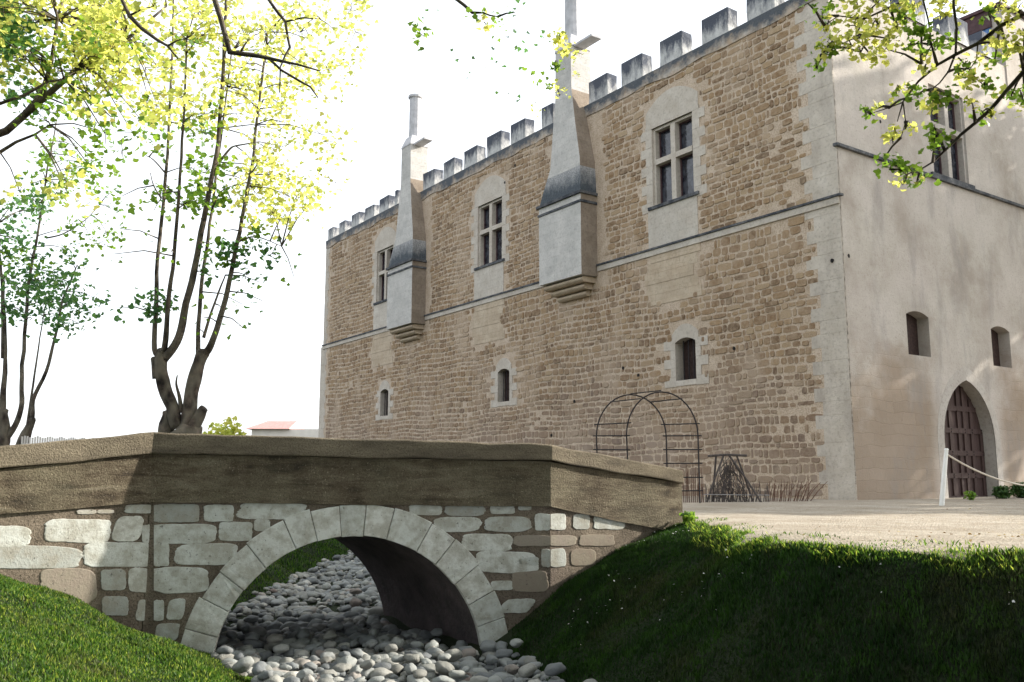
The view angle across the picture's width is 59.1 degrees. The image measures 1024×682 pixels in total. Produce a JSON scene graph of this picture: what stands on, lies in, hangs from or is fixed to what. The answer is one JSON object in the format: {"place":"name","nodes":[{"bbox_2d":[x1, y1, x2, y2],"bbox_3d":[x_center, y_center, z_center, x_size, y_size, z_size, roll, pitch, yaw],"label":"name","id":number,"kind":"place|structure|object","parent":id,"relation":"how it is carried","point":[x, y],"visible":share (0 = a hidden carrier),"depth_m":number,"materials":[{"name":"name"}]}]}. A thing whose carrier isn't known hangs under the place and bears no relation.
{"place":"outdoors","nodes":[
{"label":"outdoors","id":0,"kind":"place"},
{"bbox_2d":[246,421,318,437],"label":"red roofed house","id":1,"kind":"structure","parent":0,"point":[281,428],"depth_m":69.75,"materials":[{"name":"tile"}]},
{"bbox_2d":[503,677,514,681],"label":"river stone","id":2,"kind":"object","parent":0,"point":[510,679],"visible":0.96,"depth_m":8.38,"materials":[{"name":"grey stone"}]},
{"bbox_2d":[0,517,1023,681],"bbox_3d":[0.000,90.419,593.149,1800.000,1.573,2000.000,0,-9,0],"label":"ground","id":3,"kind":"structure","parent":0,"point":[448,641],"depth_m":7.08,"materials":[{"name":"green plant"}]},
{"bbox_2d":[21,436,84,443],"bbox_3d":[-8.019,2.542,17.322,0.043,1.435,4.106,-1,-9,10],"label":"paling fence","id":4,"kind":"object","parent":3,"relation":"on","point":[44,439],"visible":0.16,"depth_m":15.85,"materials":[{"name":"wood"}]},
{"bbox_2d":[0,121,129,445],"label":"plane tree","id":5,"kind":"object","parent":3,"relation":"on","point":[7,431],"visible":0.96,"depth_m":21.19,"materials":[{"name":"green plant"}]},
{"bbox_2d":[15,172,126,444],"bbox_3d":[-11.851,-0.175,24.151,2.469,8.696,3.564,4,-9,-25],"label":"plane tree","id":6,"kind":"object","parent":3,"relation":"on","point":[27,430],"visible":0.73,"depth_m":24.11,"materials":[{"name":"green plant"}]},
{"bbox_2d":[0,0,207,217],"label":"plane tree","id":7,"kind":"object","parent":3,"relation":"on","point":[15,27],"visible":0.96,"depth_m":13.46,"materials":[{"name":"green plant"}]},
{"bbox_2d":[202,416,246,434],"bbox_3d":[-10.818,3.987,33.783,2.142,2.416,2.196,0,-9,0],"label":"young tree","id":8,"kind":"object","parent":3,"relation":"on","point":[226,430],"visible":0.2,"depth_m":33.63,"materials":[{"name":"green plant"}]},
{"bbox_2d":[97,0,378,433],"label":"plane tree","id":9,"kind":"object","parent":3,"relation":"on","point":[186,416],"visible":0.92,"depth_m":17.31,"materials":[{"name":"green plant"}]},
{"bbox_2d":[250,675,263,681],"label":"river stone","id":10,"kind":"object","parent":3,"relation":"on","point":[254,679],"visible":0.3,"depth_m":8.49,"materials":[{"name":"grey stone"}]},
{"bbox_2d":[251,661,266,675],"bbox_3d":[-2.418,3.150,8.662,0.152,0.125,0.211,-3,10,-12],"label":"river stone","id":11,"kind":"object","parent":10,"relation":"on","point":[258,667],"visible":0.78,"depth_m":8.61,"materials":[{"name":"grey stone"}]},
{"bbox_2d":[257,670,273,680],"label":"river stone","id":12,"kind":"object","parent":10,"relation":"on","point":[263,675],"visible":0.98,"depth_m":8.41,"materials":[{"name":"grey stone"}]},
{"bbox_2d":[262,674,282,681],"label":"river stone","id":13,"kind":"object","parent":3,"relation":"on","point":[275,678],"visible":1,"depth_m":8.41,"materials":[{"name":"grey stone"}]},
{"bbox_2d":[273,671,284,676],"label":"river stone","id":14,"kind":"object","parent":3,"relation":"on","point":[280,673],"visible":0.14,"depth_m":8.93,"materials":[{"name":"grey stone"}]},
{"bbox_2d":[283,671,298,677],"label":"river stone","id":15,"kind":"object","parent":3,"relation":"on","point":[290,673],"visible":0.42,"depth_m":8.85,"materials":[{"name":"grey stone"}]},
{"bbox_2d":[317,678,333,681],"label":"river stone","id":16,"kind":"object","parent":3,"relation":"on","point":[326,680],"visible":1,"depth_m":8.74,"materials":[{"name":"white stone"}]},
{"bbox_2d":[320,673,334,678],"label":"river stone","id":17,"kind":"object","parent":3,"relation":"on","point":[329,675],"visible":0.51,"depth_m":8.93,"materials":[{"name":"grey stone"}]},
{"bbox_2d":[332,676,344,681],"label":"river stone","id":18,"kind":"object","parent":3,"relation":"on","point":[338,679],"visible":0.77,"depth_m":8.90,"materials":[{"name":"grey stone"}]},
{"bbox_2d":[0,432,682,652],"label":"stone bridge","id":19,"kind":"structure","parent":3,"relation":"on","point":[186,539],"depth_m":10.45,"materials":[{"name":"stone"}]},
{"bbox_2d":[109,0,586,117],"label":"plane tree","id":20,"kind":"object","parent":3,"relation":"on","point":[138,9],"visible":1,"depth_m":9.57,"materials":[{"name":"green plant"}]},
{"bbox_2d":[344,676,353,680],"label":"river stone","id":21,"kind":"object","parent":3,"relation":"on","point":[351,678],"visible":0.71,"depth_m":8.92,"materials":[{"name":"grey stone"}]},
{"bbox_2d":[348,671,361,679],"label":"river stone","id":22,"kind":"object","parent":3,"relation":"on","point":[355,674],"visible":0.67,"depth_m":8.97,"materials":[{"name":"beige stone"}]},
{"bbox_2d":[367,676,384,681],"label":"river stone","id":23,"kind":"object","parent":3,"relation":"on","point":[377,679],"visible":0.96,"depth_m":8.90,"materials":[{"name":"grey stone"}]},
{"bbox_2d":[211,550,542,679],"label":"river stones","id":24,"kind":"object","parent":3,"relation":"on","point":[323,634],"visible":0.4,"depth_m":11.06,"materials":[{"name":"grey stone"}]},
{"bbox_2d":[359,659,374,668],"bbox_3d":[-1.454,3.260,9.108,0.142,0.096,0.198,-12,-16,-39],"label":"river stone","id":25,"kind":"object","parent":24,"relation":"on","point":[367,664],"visible":1,"depth_m":9.06,"materials":[{"name":"grey stone"}]},
{"bbox_2d":[398,675,406,681],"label":"river stone","id":26,"kind":"object","parent":3,"relation":"on","point":[402,678],"visible":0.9,"depth_m":9.06,"materials":[{"name":"grey stone"}]},
{"bbox_2d":[407,674,429,681],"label":"river stone","id":27,"kind":"object","parent":3,"relation":"on","point":[410,678],"visible":0.85,"depth_m":8.94,"materials":[{"name":"grey stone"}]},
{"bbox_2d":[405,663,416,674],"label":"river stone","id":28,"kind":"object","parent":27,"relation":"on","point":[410,668],"visible":0.83,"depth_m":9.05,"materials":[{"name":"white stone"}]},
{"bbox_2d":[413,669,426,677],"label":"river stone","id":29,"kind":"object","parent":27,"relation":"on","point":[419,673],"visible":1,"depth_m":8.96,"materials":[{"name":"grey stone"}]},
{"bbox_2d":[456,674,468,681],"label":"river stone","id":30,"kind":"object","parent":3,"relation":"on","point":[461,679],"visible":0.26,"depth_m":9.03,"materials":[{"name":"grey stone"}]},
{"bbox_2d":[462,666,469,672],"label":"river stone","id":31,"kind":"object","parent":30,"relation":"on","point":[465,669],"visible":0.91,"depth_m":9.08,"materials":[{"name":"grey stone"}]},
{"bbox_2d":[462,673,471,680],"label":"river stone","id":32,"kind":"object","parent":3,"relation":"on","point":[469,677],"visible":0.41,"depth_m":9.04,"materials":[{"name":"grey stone"}]},
{"bbox_2d":[474,672,491,677],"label":"river stone","id":33,"kind":"object","parent":3,"relation":"on","point":[486,674],"visible":0.4,"depth_m":9.01,"materials":[{"name":"grey stone"}]},
{"bbox_2d":[492,672,514,679],"bbox_3d":[-0.092,3.342,8.899,0.308,0.143,0.207,-6,10,-11],"label":"river stone","id":34,"kind":"object","parent":3,"relation":"on","point":[503,675],"visible":0.5,"depth_m":8.89,"materials":[{"name":"grey stone"}]},
{"bbox_2d":[504,664,518,674],"bbox_3d":[0.000,3.281,9.033,0.153,0.104,0.214,-14,-30,29],"label":"river stone","id":35,"kind":"object","parent":34,"relation":"on","point":[512,669],"visible":0.9,"depth_m":8.97,"materials":[{"name":"grey stone"}]},
{"bbox_2d":[528,679,541,681],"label":"river stone","id":36,"kind":"object","parent":3,"relation":"on","point":[534,680],"visible":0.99,"depth_m":8.76,"materials":[{"name":"grey stone"}]},
{"bbox_2d":[540,675,549,680],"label":"river stone","id":37,"kind":"object","parent":3,"relation":"on","point":[543,677],"visible":0.72,"depth_m":8.85,"materials":[{"name":"grey stone"}]},
{"bbox_2d":[548,676,559,681],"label":"river stone","id":38,"kind":"object","parent":3,"relation":"on","point":[553,678],"visible":0.69,"depth_m":8.66,"materials":[{"name":"grey stone"}]},
{"bbox_2d":[544,662,566,675],"bbox_3d":[0.412,3.145,8.662,0.221,0.118,0.136,-16,-26,9],"label":"river stone","id":39,"kind":"object","parent":38,"relation":"on","point":[552,669],"visible":1,"depth_m":8.62,"materials":[{"name":"grey stone"}]},
{"bbox_2d":[551,679,564,681],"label":"river stone","id":40,"kind":"object","parent":3,"relation":"on","point":[559,680],"visible":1,"depth_m":8.44,"materials":[{"name":"grey stone"}]},
{"bbox_2d":[318,0,1023,499],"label":"castle","id":41,"kind":"structure","parent":3,"relation":"on","point":[730,238],"depth_m":26.89,"materials":[{"name":"stone"}]},
{"bbox_2d":[371,227,395,306],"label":"window","id":42,"kind":"structure","parent":41,"relation":"in","point":[385,241],"depth_m":44.16,"materials":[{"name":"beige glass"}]},
{"bbox_2d":[375,380,393,420],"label":"window","id":43,"kind":"structure","parent":41,"relation":"in","point":[384,393],"depth_m":42.77,"materials":[{"name":"beige stone"}]},
{"bbox_2d":[471,175,509,272],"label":"window","id":44,"kind":"structure","parent":41,"relation":"in","point":[489,212],"depth_m":36.30,"materials":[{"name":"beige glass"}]},
{"bbox_2d":[491,358,516,407],"bbox_3d":[-0.153,1.574,34.534,0.425,1.855,1.740,6,-10,-34],"label":"window","id":45,"kind":"structure","parent":41,"relation":"in","point":[503,375],"depth_m":34.68,"materials":[{"name":"beige stone"}]},
{"bbox_2d":[641,86,706,214],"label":"window","id":46,"kind":"structure","parent":41,"relation":"in","point":[673,131],"depth_m":28.00,"materials":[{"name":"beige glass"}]},
{"bbox_2d":[664,323,708,387],"bbox_3d":[5.293,0.415,26.813,0.425,1.855,1.780,6,-10,-34],"label":"window","id":47,"kind":"structure","parent":41,"relation":"in","point":[686,362],"depth_m":26.93,"materials":[{"name":"beige stone"}]},
{"bbox_2d":[906,311,930,356],"bbox_3d":[10.715,-0.176,24.278,1.060,1.200,0.440,6,-10,-34],"label":"window","id":48,"kind":"structure","parent":41,"relation":"in","point":[918,334],"depth_m":24.52,"materials":[{"name":"stone"}]},
{"bbox_2d":[928,83,974,187],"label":"window","id":49,"kind":"structure","parent":41,"relation":"in","point":[952,165],"depth_m":26.69,"materials":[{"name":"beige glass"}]},
{"bbox_2d":[944,385,987,497],"bbox_3d":[12.454,3.020,25.157,2.630,3.820,0.065,6,-10,-34],"label":"door","id":50,"kind":"structure","parent":41,"relation":"in","point":[963,434],"depth_m":25.36,"materials":[{"name":"brown wood"}]},
{"bbox_2d":[991,326,1011,367],"bbox_3d":[14.242,0.190,26.711,1.060,1.200,0.440,6,-10,-34],"label":"window","id":51,"kind":"structure","parent":41,"relation":"in","point":[1000,337],"depth_m":26.97,"materials":[{"name":"stone"}]},
{"bbox_2d":[679,511,697,521],"bbox_3d":[2.328,2.336,11.910,0.240,0.202,0.223,0,-9,0],"label":"weed","id":52,"kind":"object","parent":3,"relation":"on","point":[688,516],"visible":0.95,"depth_m":11.87,"materials":[{"name":"green plant"}]},
{"bbox_2d":[568,525,1014,644],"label":"daisies","id":53,"kind":"object","parent":3,"relation":"on","point":[741,572],"visible":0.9,"depth_m":9.14,"materials":[{"name":"plant"}]},
{"bbox_2d":[798,0,1023,191],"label":"plane tree","id":54,"kind":"object","parent":3,"relation":"on","point":[868,31],"visible":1,"depth_m":8.01,"materials":[{"name":"green plant"}]},
{"bbox_2d":[939,448,948,505],"bbox_3d":[8.552,2.716,17.895,0.266,1.179,0.100,0,-9,0],"label":"rope post","id":55,"kind":"object","parent":3,"relation":"on","point":[943,485],"visible":0.87,"depth_m":17.86,"materials":[{"name":"white paint"}]},
{"bbox_2d":[948,454,1023,485],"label":"rope","id":56,"kind":"object","parent":55,"relation":"attached to","point":[984,473],"visible":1,"depth_m":18.26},
{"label":"river stone","id":57,"kind":"object","parent":3,"relation":"on","visible":0},
{"bbox_2d":[283,676,299,681],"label":"river stone","id":58,"kind":"object","parent":57,"relation":"on","point":[291,679],"visible":1,"depth_m":8.23,"materials":[{"name":"grey stone"}]},
{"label":"river stone","id":59,"kind":"object","parent":3,"relation":"on","visible":0},
{"bbox_2d":[514,677,524,681],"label":"river stone","id":60,"kind":"object","parent":59,"relation":"on","point":[519,679],"visible":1,"depth_m":8.28,"materials":[{"name":"grey stone"}]},
{"label":"river stone","id":61,"kind":"object","parent":3,"relation":"on","visible":0},
{"bbox_2d":[354,676,364,681],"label":"river stone","id":62,"kind":"object","parent":61,"relation":"on","point":[360,679],"visible":1,"depth_m":8.61,"materials":[{"name":"grey stone"}]},
{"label":"river stone","id":63,"kind":"object","parent":3,"relation":"on","visible":0},
{"bbox_2d":[296,668,313,680],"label":"river stone","id":64,"kind":"object","parent":63,"relation":"on","point":[302,674],"visible":0.82,"depth_m":8.62,"materials":[{"name":"grey stone"}]},
{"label":"river stone","id":65,"kind":"object","parent":3,"relation":"on","visible":0},
{"bbox_2d":[232,656,253,672],"bbox_3d":[-2.657,3.200,8.931,0.225,0.125,0.178,-14,8,-13],"label":"river stone","id":66,"kind":"object","parent":65,"relation":"on","point":[243,664],"visible":1,"depth_m":8.88,"materials":[{"name":"grey stone"}]},
{"bbox_2d":[0,0,1023,444],"label":"sky","id":67,"kind":"structure","parent":0,"point":[98,383],"materials":[{"name":"white"}]},
{"bbox_2d":[682,496,1023,560],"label":"gravel path","id":68,"kind":"structure","parent":0,"point":[866,522],"depth_m":12.29,"materials":[{"name":"beige gravel"}]},
{"bbox_2d":[593,390,702,502],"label":"rose arch","id":69,"kind":"structure","parent":68,"relation":"on","point":[665,435],"depth_m":19.63,"materials":[{"name":"metal"}]},
{"bbox_2d":[681,467,703,501],"bbox_3d":[3.757,3.165,19.751,0.855,0.811,0.106,0,-9,0],"label":"cane fence","id":70,"kind":"object","parent":68,"relation":"on","point":[687,487],"visible":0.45,"depth_m":19.73,"materials":[{"name":"brown wood"}]},
{"bbox_2d":[706,454,761,501],"bbox_3d":[4.912,3.095,20.239,1.279,1.138,0.499,0,-9,0],"label":"plant frame","id":71,"kind":"object","parent":68,"relation":"on","point":[728,471],"visible":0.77,"depth_m":20.22,"materials":[{"name":"grey wicker"}]},
{"bbox_2d":[702,481,768,501],"bbox_3d":[4.994,3.371,20.090,1.655,0.507,0.124,2,-9,-15],"label":"cane fence","id":72,"kind":"object","parent":68,"relation":"on","point":[730,494],"visible":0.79,"depth_m":20.05,"materials":[{"name":"brown wood"}]},
{"bbox_2d":[766,479,827,501],"bbox_3d":[6.498,3.437,20.642,1.596,0.546,0.158,3,-9,-17],"label":"bare shrub","id":73,"kind":"object","parent":68,"relation":"on","point":[781,493],"visible":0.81,"depth_m":20.63,"materials":[{"name":"brown plant"}]},
{"bbox_2d":[738,508,1023,548],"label":"fallen leaves","id":74,"kind":"object","parent":68,"relation":"on","point":[968,533],"visible":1,"depth_m":8.91,"materials":[{"name":"beige plant"}]},
{"bbox_2d":[963,490,976,499],"bbox_3d":[11.062,3.751,21.816,0.315,0.287,0.352,0,-9,0],"label":"plant","id":75,"kind":"object","parent":68,"relation":"on","point":[970,496],"visible":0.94,"depth_m":21.80,"materials":[{"name":"green plant"}]},
{"bbox_2d":[991,485,1012,498],"bbox_3d":[12.606,3.908,23.261,0.487,0.410,0.510,0,-9,0],"label":"round shrub","id":76,"kind":"object","parent":68,"relation":"on","point":[1001,492],"visible":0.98,"depth_m":23.14,"materials":[{"name":"green plant"}]},
{"bbox_2d":[1009,482,1023,497],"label":"round shrub","id":77,"kind":"object","parent":68,"relation":"on","point":[1018,490],"visible":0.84,"depth_m":23.77,"materials":[{"name":"green plant"}]},
{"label":"river stone","id":78,"kind":"object","parent":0,"visible":0},
{"bbox_2d":[488,675,501,681],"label":"river stone","id":79,"kind":"object","parent":78,"relation":"on","point":[496,678],"visible":1,"depth_m":8.37,"materials":[{"name":"grey stone"}]},
{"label":"river stone","id":80,"kind":"object","parent":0,"visible":0},
{"bbox_2d":[303,674,314,681],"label":"river stone","id":81,"kind":"object","parent":80,"relation":"on","point":[308,678],"visible":1,"depth_m":8.43,"materials":[{"name":"grey stone"}]},
{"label":"river stone","id":82,"kind":"object","parent":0,"visible":0},
{"bbox_2d":[470,676,487,681],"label":"river stone","id":83,"kind":"object","parent":82,"relation":"on","point":[479,679],"visible":0.88,"depth_m":8.57,"materials":[{"name":"grey stone"}]},
{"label":"river stone","id":84,"kind":"object","parent":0,"visible":0},
{"bbox_2d":[432,675,455,681],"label":"river stone","id":85,"kind":"object","parent":84,"relation":"on","point":[441,678],"visible":1,"depth_m":8.65,"materials":[{"name":"grey stone"}]},
{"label":"river stone","id":86,"kind":"object","parent":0,"visible":0},
{"bbox_2d":[518,663,536,677],"bbox_3d":[0.156,3.245,8.901,0.202,0.120,0.145,-11,-13,-36],"label":"river stone","id":87,"kind":"object","parent":86,"relation":"on","point":[527,670],"visible":1,"depth_m":8.85,"materials":[{"name":"grey stone"}]},
{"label":"river stone","id":88,"kind":"object","parent":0,"visible":0},
{"bbox_2d":[449,670,465,678],"bbox_3d":[-0.540,3.287,8.919,0.171,0.082,0.150,1,-9,-8],"label":"river stone","id":89,"kind":"object","parent":88,"relation":"on","point":[455,674],"visible":0.98,"depth_m":8.87,"materials":[{"name":"grey stone"}]},
{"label":"river stone","id":90,"kind":"object","parent":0,"visible":0},
{"bbox_2d":[333,664,345,672],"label":"river stone","id":91,"kind":"object","parent":90,"relation":"on","point":[340,668],"visible":1,"depth_m":8.99,"materials":[{"name":"grey stone"}]},
{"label":"river stone","id":92,"kind":"object","parent":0,"visible":0},
{"bbox_2d":[583,679,596,681],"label":"river stone","id":93,"kind":"object","parent":92,"relation":"on","point":[590,680],"visible":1,"depth_m":7.93,"materials":[{"name":"grey stone"}]}
]}

